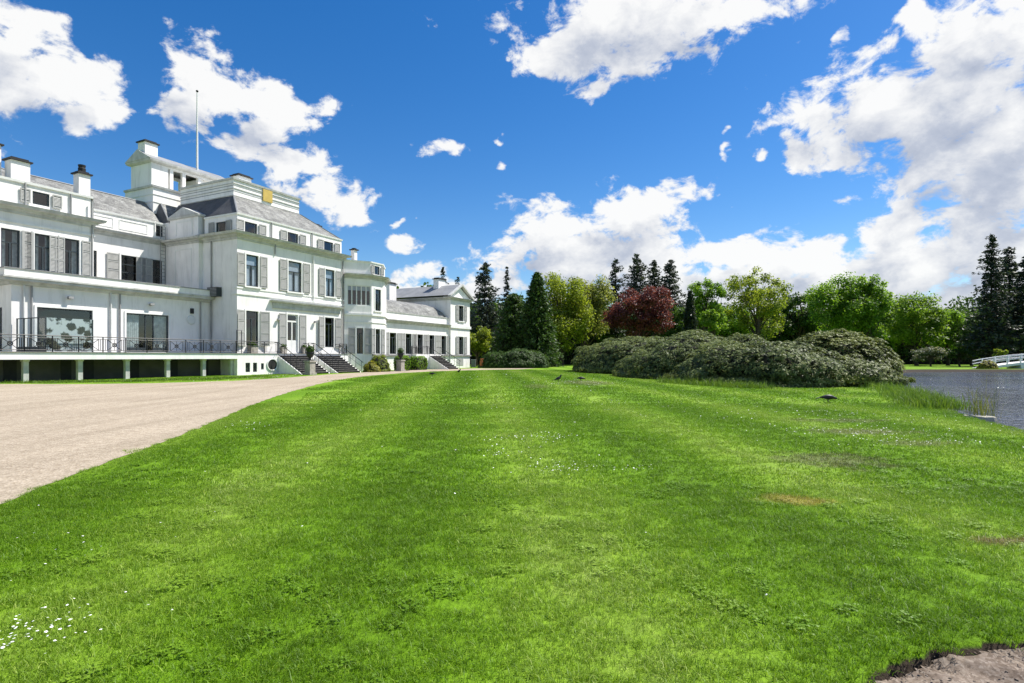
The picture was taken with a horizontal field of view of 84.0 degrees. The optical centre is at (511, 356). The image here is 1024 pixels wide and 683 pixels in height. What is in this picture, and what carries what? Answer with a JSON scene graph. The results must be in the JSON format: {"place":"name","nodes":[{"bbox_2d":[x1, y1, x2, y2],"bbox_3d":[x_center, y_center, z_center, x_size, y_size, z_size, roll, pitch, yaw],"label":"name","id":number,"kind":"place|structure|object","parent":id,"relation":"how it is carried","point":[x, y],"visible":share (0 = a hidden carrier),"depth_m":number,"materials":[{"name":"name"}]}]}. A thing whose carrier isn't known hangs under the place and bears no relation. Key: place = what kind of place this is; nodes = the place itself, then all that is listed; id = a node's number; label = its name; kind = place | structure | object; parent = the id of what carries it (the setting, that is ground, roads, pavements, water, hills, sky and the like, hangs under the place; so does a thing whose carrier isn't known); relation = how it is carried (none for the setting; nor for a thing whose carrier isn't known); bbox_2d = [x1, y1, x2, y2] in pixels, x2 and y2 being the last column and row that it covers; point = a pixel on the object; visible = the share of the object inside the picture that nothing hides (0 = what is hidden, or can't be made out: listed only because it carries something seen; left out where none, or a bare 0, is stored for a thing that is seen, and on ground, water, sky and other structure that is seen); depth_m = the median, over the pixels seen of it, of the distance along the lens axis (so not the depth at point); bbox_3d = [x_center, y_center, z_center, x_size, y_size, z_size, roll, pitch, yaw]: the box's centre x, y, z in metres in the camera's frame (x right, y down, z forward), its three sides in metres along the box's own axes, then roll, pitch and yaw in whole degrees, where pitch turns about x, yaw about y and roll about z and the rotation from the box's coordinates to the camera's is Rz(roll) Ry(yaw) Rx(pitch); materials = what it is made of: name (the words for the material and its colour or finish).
{"place":"outdoors","nodes":[
{"label":"outdoors","id":0,"kind":"place"},
{"bbox_2d":[0,368,531,503],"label":"gravel drive","id":1,"kind":"structure","parent":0,"point":[49,433],"depth_m":13.56,"materials":[{"name":"beige gravel"}]},
{"bbox_2d":[303,345,316,374],"bbox_3d":[-15.834,0.242,44.606,0.720,2.316,0.720,0,0,26],"label":"pedestal urn","id":2,"kind":"object","parent":1,"relation":"on","point":[310,365],"visible":1,"depth_m":44.39,"materials":[{"name":"stone"}]},
{"bbox_2d":[395,348,405,370],"bbox_3d":[-10.945,0.244,55.854,0.720,2.312,0.720,0,0,26],"label":"pedestal urn","id":3,"kind":"object","parent":1,"relation":"on","point":[400,364],"visible":1,"depth_m":55.67,"materials":[{"name":"stone"}]},
{"bbox_2d":[0,364,1023,682],"bbox_3d":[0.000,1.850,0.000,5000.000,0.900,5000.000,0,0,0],"label":"lawn","id":4,"kind":"structure","parent":0,"point":[978,644],"depth_m":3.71,"materials":[{"name":"green plant"}]},
{"bbox_2d":[0,375,271,383],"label":"palace verge","id":5,"kind":"structure","parent":4,"relation":"on","point":[96,381],"depth_m":32.11,"materials":[{"name":"green plant"}]},
{"bbox_2d":[0,139,473,381],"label":"palace","id":6,"kind":"structure","parent":4,"relation":"on","point":[153,273],"depth_m":45.22,"materials":[{"name":"white paint"}]},
{"bbox_2d":[0,307,1,350],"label":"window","id":7,"kind":"structure","parent":6,"relation":"in","point":[1,307],"depth_m":35.80,"materials":[{"name":"white glass"}]},
{"bbox_2d":[3,360,16,381],"bbox_3d":[-28.487,0.800,32.287,0.028,1.200,0.600,0,0,26],"label":"cellar door","id":8,"kind":"structure","parent":6,"relation":"in","point":[9,367],"depth_m":32.25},
{"bbox_2d":[0,225,33,268],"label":"window","id":9,"kind":"structure","parent":6,"relation":"in","point":[10,240],"depth_m":36.56,"materials":[{"name":"white glass"}]},
{"bbox_2d":[20,187,61,209],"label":"window","id":10,"kind":"structure","parent":6,"relation":"in","point":[39,198],"depth_m":38.24,"materials":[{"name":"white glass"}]},
{"bbox_2d":[22,230,64,272],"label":"window","id":11,"kind":"structure","parent":6,"relation":"in","point":[41,242],"depth_m":38.01,"materials":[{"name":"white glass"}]},
{"bbox_2d":[16,317,92,351],"bbox_3d":[-27.522,-1.304,34.275,3.260,2.000,2.480,0,0,26],"label":"glass screen","id":12,"kind":"object","parent":6,"relation":"on","point":[56,329],"visible":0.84,"depth_m":33.37,"materials":[{"name":"clear glass"}]},
{"bbox_2d":[34,305,94,351],"bbox_3d":[-28.916,-1.715,36.538,0.995,3.330,4.100,0,0,26],"label":"window","id":13,"kind":"structure","parent":6,"relation":"in","point":[68,313],"depth_m":36.91,"materials":[{"name":"grey glass"}]},
{"bbox_2d":[61,360,70,379],"bbox_3d":[-27.257,0.800,34.775,0.028,1.200,0.550,0,0,26],"label":"cellar door","id":14,"kind":"structure","parent":6,"relation":"in","point":[65,364],"depth_m":34.74,"materials":[{"name":"black wood"}]},
{"bbox_2d":[49,235,90,275],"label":"window","id":15,"kind":"structure","parent":6,"relation":"in","point":[77,251],"depth_m":39.62,"materials":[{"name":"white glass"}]},
{"bbox_2d":[83,360,93,378],"bbox_3d":[-26.759,0.800,35.783,0.028,1.200,0.800,0,0,26],"label":"cellar door","id":16,"kind":"structure","parent":6,"relation":"in","point":[88,365],"depth_m":35.87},
{"bbox_2d":[94,249,98,276],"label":"window","id":17,"kind":"structure","parent":6,"relation":"in","point":[95,250],"depth_m":42.86,"materials":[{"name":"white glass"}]},
{"bbox_2d":[107,252,152,282],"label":"window","id":18,"kind":"structure","parent":6,"relation":"in","point":[119,266],"depth_m":45.43,"materials":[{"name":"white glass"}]},
{"bbox_2d":[130,360,138,377],"bbox_3d":[-25.496,0.800,38.338,0.028,1.200,0.700,0,0,26],"label":"cellar door","id":19,"kind":"structure","parent":6,"relation":"in","point":[134,364],"depth_m":38.38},
{"bbox_2d":[124,311,170,351],"bbox_3d":[-26.621,-1.715,41.181,0.995,3.330,4.000,0,0,26],"label":"window","id":20,"kind":"structure","parent":6,"relation":"in","point":[141,324],"depth_m":41.43,"materials":[{"name":"grey glass"}]},
{"bbox_2d":[134,256,163,283],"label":"window","id":21,"kind":"structure","parent":6,"relation":"in","point":[137,261],"depth_m":46.24,"materials":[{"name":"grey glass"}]},
{"bbox_2d":[156,225,161,236],"bbox_3d":[-29.756,-10.450,47.415,0.890,1.500,1.700,0,0,26],"label":"window","id":22,"kind":"structure","parent":6,"relation":"in","point":[157,227],"depth_m":47.97,"materials":[{"name":"grey glass"}]},
{"bbox_2d":[170,360,177,376],"bbox_3d":[-24.300,0.800,40.759,0.028,1.200,0.700,0,0,26],"label":"cellar door","id":23,"kind":"structure","parent":6,"relation":"in","point":[173,363],"depth_m":40.79,"materials":[{"name":"black wood"}]},
{"bbox_2d":[196,90,198,169],"bbox_3d":[-29.380,-20.960,53.086,0.240,7.920,0.228,0,0,0],"label":"flagpole","id":24,"kind":"object","parent":6,"relation":"on","point":[197,91],"visible":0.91,"depth_m":53.03,"materials":[{"name":"white metal"}]},
{"bbox_2d":[208,219,231,232],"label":"window","id":25,"kind":"structure","parent":6,"relation":"in","point":[226,225],"depth_m":45.34,"materials":[{"name":"grey glass"}]},
{"bbox_2d":[236,218,266,235],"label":"window","id":26,"kind":"structure","parent":6,"relation":"in","point":[249,227],"depth_m":45.95,"materials":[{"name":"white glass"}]},
{"bbox_2d":[246,342,257,352],"bbox_3d":[-20.562,-0.767,45.026,0.695,0.925,0.812,0,0,26],"label":"planter box","id":27,"kind":"object","parent":6,"relation":"on","point":[254,347],"visible":0.93,"depth_m":44.87,"materials":[{"name":"stone"}]},
{"bbox_2d":[237,252,267,288],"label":"window","id":28,"kind":"structure","parent":6,"relation":"in","point":[252,271],"depth_m":45.37,"materials":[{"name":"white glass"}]},
{"bbox_2d":[237,309,269,345],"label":"window","id":29,"kind":"structure","parent":6,"relation":"in","point":[255,326],"depth_m":45.81,"materials":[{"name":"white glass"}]},
{"bbox_2d":[267,358,277,370],"bbox_3d":[-19.466,0.620,46.218,0.091,1.015,1.095,0,0,26],"label":"window","id":30,"kind":"structure","parent":6,"relation":"in","point":[272,364],"depth_m":46.23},
{"bbox_2d":[280,344,287,352],"bbox_3d":[-19.227,-0.717,47.809,0.680,0.826,0.758,0,0,-4],"label":"planter box","id":31,"kind":"object","parent":6,"relation":"on","point":[282,349],"visible":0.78,"depth_m":47.58,"materials":[{"name":"stone"}]},
{"bbox_2d":[279,312,306,352],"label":"door","id":32,"kind":"structure","parent":6,"relation":"in","point":[287,322],"depth_m":49.35,"materials":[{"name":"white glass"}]},
{"bbox_2d":[280,229,305,244],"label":"window","id":33,"kind":"structure","parent":6,"relation":"in","point":[292,237],"depth_m":49.69,"materials":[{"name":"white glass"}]},
{"bbox_2d":[280,259,309,294],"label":"window","id":34,"kind":"structure","parent":6,"relation":"in","point":[294,276],"depth_m":49.19,"materials":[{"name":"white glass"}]},
{"bbox_2d":[318,239,339,252],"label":"window","id":35,"kind":"structure","parent":6,"relation":"in","point":[322,244],"depth_m":53.49,"materials":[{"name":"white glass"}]},
{"bbox_2d":[319,267,340,298],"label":"window","id":36,"kind":"structure","parent":6,"relation":"in","point":[329,280],"depth_m":52.93,"materials":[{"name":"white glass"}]},
{"bbox_2d":[319,316,341,347],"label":"window","id":37,"kind":"structure","parent":6,"relation":"in","point":[325,324],"depth_m":53.34,"materials":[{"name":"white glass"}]},
{"bbox_2d":[347,285,370,305],"bbox_3d":[-15.077,-5.975,55.635,3.290,2.550,0.890,0,0,-29],"label":"window","id":38,"kind":"structure","parent":6,"relation":"in","point":[355,293],"depth_m":55.66,"materials":[{"name":"grey glass"}]},
{"bbox_2d":[348,327,370,353],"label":"window","id":39,"kind":"structure","parent":6,"relation":"in","point":[355,335],"depth_m":55.36,"materials":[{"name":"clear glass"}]},
{"bbox_2d":[364,288,382,312],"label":"window","id":40,"kind":"structure","parent":6,"relation":"in","point":[376,294],"depth_m":56.67,"materials":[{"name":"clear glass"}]},
{"bbox_2d":[371,265,383,275],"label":"window","id":41,"kind":"structure","parent":6,"relation":"in","point":[373,268],"depth_m":57.02,"materials":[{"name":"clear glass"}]},
{"bbox_2d":[372,328,384,353],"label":"window","id":42,"kind":"structure","parent":6,"relation":"in","point":[378,334],"depth_m":56.90,"materials":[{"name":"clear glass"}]},
{"bbox_2d":[386,331,401,353],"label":"window","id":43,"kind":"structure","parent":6,"relation":"in","point":[390,337],"depth_m":61.62,"materials":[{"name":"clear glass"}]},
{"bbox_2d":[402,332,413,353],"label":"window","id":44,"kind":"structure","parent":6,"relation":"in","point":[405,336],"depth_m":63.60,"materials":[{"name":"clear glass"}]},
{"bbox_2d":[413,333,427,352],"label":"window","id":45,"kind":"structure","parent":6,"relation":"in","point":[417,339],"depth_m":66.05,"materials":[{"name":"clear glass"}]},
{"bbox_2d":[426,334,437,354],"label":"window","id":46,"kind":"structure","parent":6,"relation":"in","point":[435,337],"depth_m":68.18,"materials":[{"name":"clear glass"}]},
{"bbox_2d":[438,335,449,354],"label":"window","id":47,"kind":"structure","parent":6,"relation":"in","point":[440,338],"depth_m":70.50,"materials":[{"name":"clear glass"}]},
{"bbox_2d":[456,304,466,321],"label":"window","id":48,"kind":"structure","parent":6,"relation":"in","point":[458,308],"depth_m":73.68,"materials":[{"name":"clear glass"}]},
{"bbox_2d":[456,336,466,354],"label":"window","id":49,"kind":"structure","parent":6,"relation":"in","point":[458,338],"depth_m":73.68,"materials":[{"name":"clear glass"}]},
{"bbox_2d":[363,360,380,371],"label":"shrub","id":50,"kind":"object","parent":4,"relation":"on","point":[370,366],"visible":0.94,"depth_m":52.41,"materials":[{"name":"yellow plant"}]},
{"bbox_2d":[371,355,390,371],"bbox_3d":[-12.695,0.614,54.461,2.156,1.710,2.063,0,0,24],"label":"shrub","id":51,"kind":"object","parent":4,"relation":"on","point":[382,363],"visible":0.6,"depth_m":54.05,"materials":[{"name":"green plant"}]},
{"bbox_2d":[393,355,410,370],"bbox_3d":[-11.267,0.621,58.362,1.462,1.655,1.790,0,0,26],"label":"box hedge","id":52,"kind":"object","parent":4,"relation":"on","point":[406,358],"visible":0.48,"depth_m":58.04,"materials":[{"name":"green plant"}]},
{"bbox_2d":[410,356,427,369],"bbox_3d":[-10.207,0.640,61.839,1.557,1.618,2.344,0,0,26],"label":"box hedge","id":53,"kind":"object","parent":4,"relation":"on","point":[419,363],"visible":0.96,"depth_m":61.14,"materials":[{"name":"green plant"}]},
{"bbox_2d":[470,326,493,365],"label":"broadleaf tree","id":54,"kind":"object","parent":4,"relation":"on","point":[478,345],"visible":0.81,"depth_m":88.88,"materials":[{"name":"green plant"}]},
{"bbox_2d":[470,262,501,356],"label":"pine","id":55,"kind":"object","parent":4,"relation":"on","point":[485,315],"visible":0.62,"depth_m":95.47,"materials":[{"name":"green plant"}]},
{"bbox_2d":[1,374,1000,653],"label":"daisies","id":56,"kind":"object","parent":4,"relation":"on","point":[477,436],"visible":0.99,"depth_m":6.22,"materials":[{"name":"white plant"}]},
{"bbox_2d":[498,267,511,332],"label":"spruce","id":57,"kind":"object","parent":4,"relation":"on","point":[506,288],"visible":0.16,"depth_m":98.86,"materials":[{"name":"green plant"}]},
{"bbox_2d":[488,293,525,353],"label":"yew","id":58,"kind":"object","parent":4,"relation":"on","point":[506,338],"visible":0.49,"depth_m":82.87,"materials":[{"name":"green plant"}]},
{"bbox_2d":[477,348,550,367],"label":"evergreen shrub","id":59,"kind":"object","parent":4,"relation":"on","point":[519,358],"visible":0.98,"depth_m":71.67,"materials":[{"name":"green plant"}]},
{"bbox_2d":[511,272,565,366],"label":"cypress","id":60,"kind":"object","parent":4,"relation":"on","point":[537,333],"visible":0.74,"depth_m":79.86,"materials":[{"name":"green plant"}]},
{"bbox_2d":[525,270,595,365],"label":"broadleaf tree","id":61,"kind":"object","parent":4,"relation":"on","point":[563,321],"visible":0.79,"depth_m":90.41,"materials":[{"name":"green plant"}]},
{"bbox_2d":[565,274,617,347],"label":"broadleaf tree","id":62,"kind":"object","parent":4,"relation":"on","point":[599,299],"visible":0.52,"depth_m":95.51,"materials":[{"name":"green plant"}]},
{"bbox_2d":[591,283,624,344],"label":"broadleaf tree","id":63,"kind":"object","parent":4,"relation":"on","point":[604,335],"visible":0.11,"depth_m":104.42,"materials":[{"name":"green plant"}]},
{"bbox_2d":[598,258,625,339],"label":"pine","id":64,"kind":"object","parent":4,"relation":"on","point":[615,281],"visible":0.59,"depth_m":102.66,"materials":[{"name":"green plant"}]},
{"bbox_2d":[571,336,667,373],"bbox_3d":[10.860,-0.232,53.480,10.469,3.521,20.244,0,0,0],"label":"rhododendron","id":65,"kind":"object","parent":4,"relation":"on","point":[601,358],"visible":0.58,"depth_m":49.26,"materials":[{"name":"green plant"}]},
{"bbox_2d":[622,253,651,327],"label":"larch","id":66,"kind":"object","parent":4,"relation":"on","point":[637,278],"visible":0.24,"depth_m":113.38,"materials":[{"name":"green plant"}]},
{"bbox_2d":[600,285,677,336],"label":"copper beech","id":67,"kind":"object","parent":4,"relation":"on","point":[642,308],"visible":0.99,"depth_m":85.33,"materials":[{"name":"red plant"}]},
{"bbox_2d":[642,260,663,293],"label":"larch","id":68,"kind":"object","parent":4,"relation":"on","point":[654,280],"visible":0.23,"depth_m":115.56,"materials":[{"name":"green plant"}]},
{"bbox_2d":[612,329,727,378],"bbox_3d":[11.975,-0.215,41.277,9.597,3.442,14.964,0,0,0],"label":"rhododendron","id":69,"kind":"object","parent":4,"relation":"on","point":[655,359],"visible":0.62,"depth_m":37.22,"materials":[{"name":"green plant"}]},
{"bbox_2d":[654,259,685,335],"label":"larch","id":70,"kind":"object","parent":4,"relation":"on","point":[670,276],"visible":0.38,"depth_m":111.31,"materials":[{"name":"green plant"}]},
{"bbox_2d":[659,307,705,337],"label":"broadleaf tree","id":71,"kind":"object","parent":4,"relation":"on","point":[678,314],"visible":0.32,"depth_m":102.73,"materials":[{"name":"green plant"}]},
{"bbox_2d":[681,290,697,334],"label":"cypress","id":72,"kind":"object","parent":4,"relation":"on","point":[690,321],"visible":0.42,"depth_m":84.60,"materials":[{"name":"green plant"}]},
{"bbox_2d":[687,277,727,330],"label":"broadleaf tree","id":73,"kind":"object","parent":4,"relation":"on","point":[702,302],"visible":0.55,"depth_m":92.91,"materials":[{"name":"green plant"}]},
{"bbox_2d":[396,282,1022,364],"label":"woodland","id":74,"kind":"object","parent":4,"relation":"on","point":[967,309],"visible":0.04,"depth_m":106.76,"materials":[{"name":"green plant"}]},
{"bbox_2d":[698,303,727,338],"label":"young tree","id":75,"kind":"object","parent":4,"relation":"on","point":[711,318],"visible":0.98,"depth_m":65.37,"materials":[{"name":"green plant"}]},
{"bbox_2d":[715,306,754,337],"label":"broadleaf tree","id":76,"kind":"object","parent":4,"relation":"on","point":[732,327],"visible":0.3,"depth_m":103.62,"materials":[{"name":"green plant"}]},
{"bbox_2d":[716,332,771,344],"bbox_3d":[17.396,-0.232,42.860,7.843,3.475,9.957,0,0,0],"label":"rhododendron","id":77,"kind":"object","parent":4,"relation":"on","point":[741,338],"visible":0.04,"depth_m":41.84,"materials":[{"name":"green plant"}]},
{"bbox_2d":[470,315,1023,363],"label":"woodland undergrowth","id":78,"kind":"object","parent":4,"relation":"on","point":[568,361],"visible":0.02,"depth_m":108.23,"materials":[{"name":"green plant"}]},
{"bbox_2d":[723,266,793,340],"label":"broadleaf tree","id":79,"kind":"object","parent":4,"relation":"on","point":[753,299],"visible":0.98,"depth_m":81.01,"materials":[{"name":"green plant"}]},
{"bbox_2d":[662,340,858,387],"bbox_3d":[13.505,0.235,32.251,9.549,2.504,13.335,0,0,0],"label":"rhododendron","id":80,"kind":"object","parent":4,"relation":"on","point":[781,364],"visible":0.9,"depth_m":27.71,"materials":[{"name":"green plant"}]},
{"bbox_2d":[770,291,821,342],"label":"broadleaf tree","id":81,"kind":"object","parent":4,"relation":"on","point":[790,328],"visible":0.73,"depth_m":103.28,"materials":[{"name":"green plant"}]},
{"bbox_2d":[783,307,828,338],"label":"broadleaf tree","id":82,"kind":"object","parent":4,"relation":"on","point":[806,330],"visible":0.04,"depth_m":104.55,"materials":[{"name":"green plant"}]},
{"bbox_2d":[815,394,837,402],"bbox_3d":[9.591,1.261,17.303,0.661,0.244,0.190,0,0,5],"label":"crow","id":83,"kind":"object","parent":4,"relation":"on","point":[827,396],"visible":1,"depth_m":17.26,"materials":[{"name":"black"}]},
{"bbox_2d":[759,328,915,386],"bbox_3d":[16.620,-0.027,31.082,7.821,3.020,10.397,0,0,0],"label":"rhododendron","id":84,"kind":"object","parent":4,"relation":"on","point":[867,361],"visible":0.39,"depth_m":28.35,"materials":[{"name":"green plant"}]},
{"bbox_2d":[801,271,880,335],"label":"broadleaf tree","id":85,"kind":"object","parent":4,"relation":"on","point":[829,297],"visible":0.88,"depth_m":88.03,"materials":[{"name":"green plant"}]},
{"bbox_2d":[842,274,895,340],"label":"broadleaf tree","id":86,"kind":"object","parent":4,"relation":"on","point":[870,287],"visible":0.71,"depth_m":86.87,"materials":[{"name":"green plant"}]},
{"bbox_2d":[874,306,920,363],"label":"broadleaf tree","id":87,"kind":"object","parent":4,"relation":"on","point":[891,344],"visible":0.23,"depth_m":104.46,"materials":[{"name":"green plant"}]},
{"bbox_2d":[885,291,951,365],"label":"broadleaf tree","id":88,"kind":"object","parent":4,"relation":"on","point":[906,312],"visible":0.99,"depth_m":90.80,"materials":[{"name":"green plant"}]},
{"bbox_2d":[909,346,949,365],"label":"flowering shrub","id":89,"kind":"object","parent":4,"relation":"on","point":[930,353],"visible":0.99,"depth_m":83.39,"materials":[{"name":"green plant"}]},
{"bbox_2d":[927,309,966,364],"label":"broadleaf tree","id":90,"kind":"object","parent":4,"relation":"on","point":[956,319],"visible":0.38,"depth_m":94.65,"materials":[{"name":"green plant"}]},
{"bbox_2d":[876,647,1023,682],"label":"soil bed","id":91,"kind":"object","parent":4,"relation":"on","point":[984,667],"visible":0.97,"depth_m":2.65,"materials":[{"name":"brown soil"}]},
{"bbox_2d":[944,342,978,365],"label":"round shrub","id":92,"kind":"object","parent":4,"relation":"on","point":[960,351],"visible":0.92,"depth_m":83.60,"materials":[{"name":"green plant"}]},
{"bbox_2d":[949,316,989,365],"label":"broadleaf tree","id":93,"kind":"object","parent":4,"relation":"on","point":[960,332],"visible":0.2,"depth_m":91.49,"materials":[{"name":"green plant"}]},
{"bbox_2d":[960,378,1002,417],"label":"reeds","id":94,"kind":"object","parent":4,"relation":"on","point":[975,410],"visible":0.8,"depth_m":13.65,"materials":[{"name":"green plant"}]},
{"bbox_2d":[963,415,999,423],"bbox_3d":[10.865,1.438,13.204,0.346,0.164,0.751,0,0,-30],"label":"flat stone","id":95,"kind":"object","parent":4,"relation":"on","point":[990,418],"visible":0.46,"depth_m":12.98,"materials":[{"name":"grey stone"}]},
{"bbox_2d":[976,360,998,368],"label":"flowering shrub","id":96,"kind":"object","parent":4,"relation":"on","point":[988,364],"visible":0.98,"depth_m":66.44,"materials":[{"name":"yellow plant"}]},
{"bbox_2d":[954,234,1023,361],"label":"spruce","id":97,"kind":"object","parent":4,"relation":"on","point":[990,318],"visible":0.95,"depth_m":81.47,"materials":[{"name":"green plant"}]},
{"bbox_2d":[972,353,1023,368],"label":"footbridge","id":98,"kind":"object","parent":4,"relation":"on","point":[1015,365],"visible":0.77,"depth_m":67.81,"materials":[{"name":"white wood"}]},
{"bbox_2d":[976,246,1023,361],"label":"spruce","id":99,"kind":"object","parent":4,"relation":"on","point":[1010,278],"visible":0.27,"depth_m":85.59,"materials":[{"name":"green plant"}]},
{"bbox_2d":[992,348,1007,362],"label":"round shrub","id":100,"kind":"object","parent":4,"relation":"on","point":[1001,352],"visible":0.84,"depth_m":75.85,"materials":[{"name":"green plant"}]},
{"bbox_2d":[1001,256,1023,361],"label":"spruce","id":101,"kind":"object","parent":4,"relation":"on","point":[1019,300],"visible":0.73,"depth_m":83.06,"materials":[{"name":"green plant"}]},
{"bbox_2d":[0,0,1023,314],"label":"sky","id":102,"kind":"structure","parent":0,"point":[805,143],"materials":[{"name":"blue"}]},
{"bbox_2d":[652,377,784,388],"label":"verge grass","id":103,"kind":"structure","parent":0,"point":[718,382],"depth_m":27.02,"materials":[{"name":"green plant"}]},
{"bbox_2d":[851,379,987,411],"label":"bank grass","id":104,"kind":"structure","parent":0,"point":[913,397],"depth_m":16.96,"materials":[{"name":"green plant"}]},
{"bbox_2d":[903,372,1023,431],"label":"pond water","id":105,"kind":"structure","parent":0,"point":[1010,398],"depth_m":30.70,"materials":[{"name":"grey liquid"}]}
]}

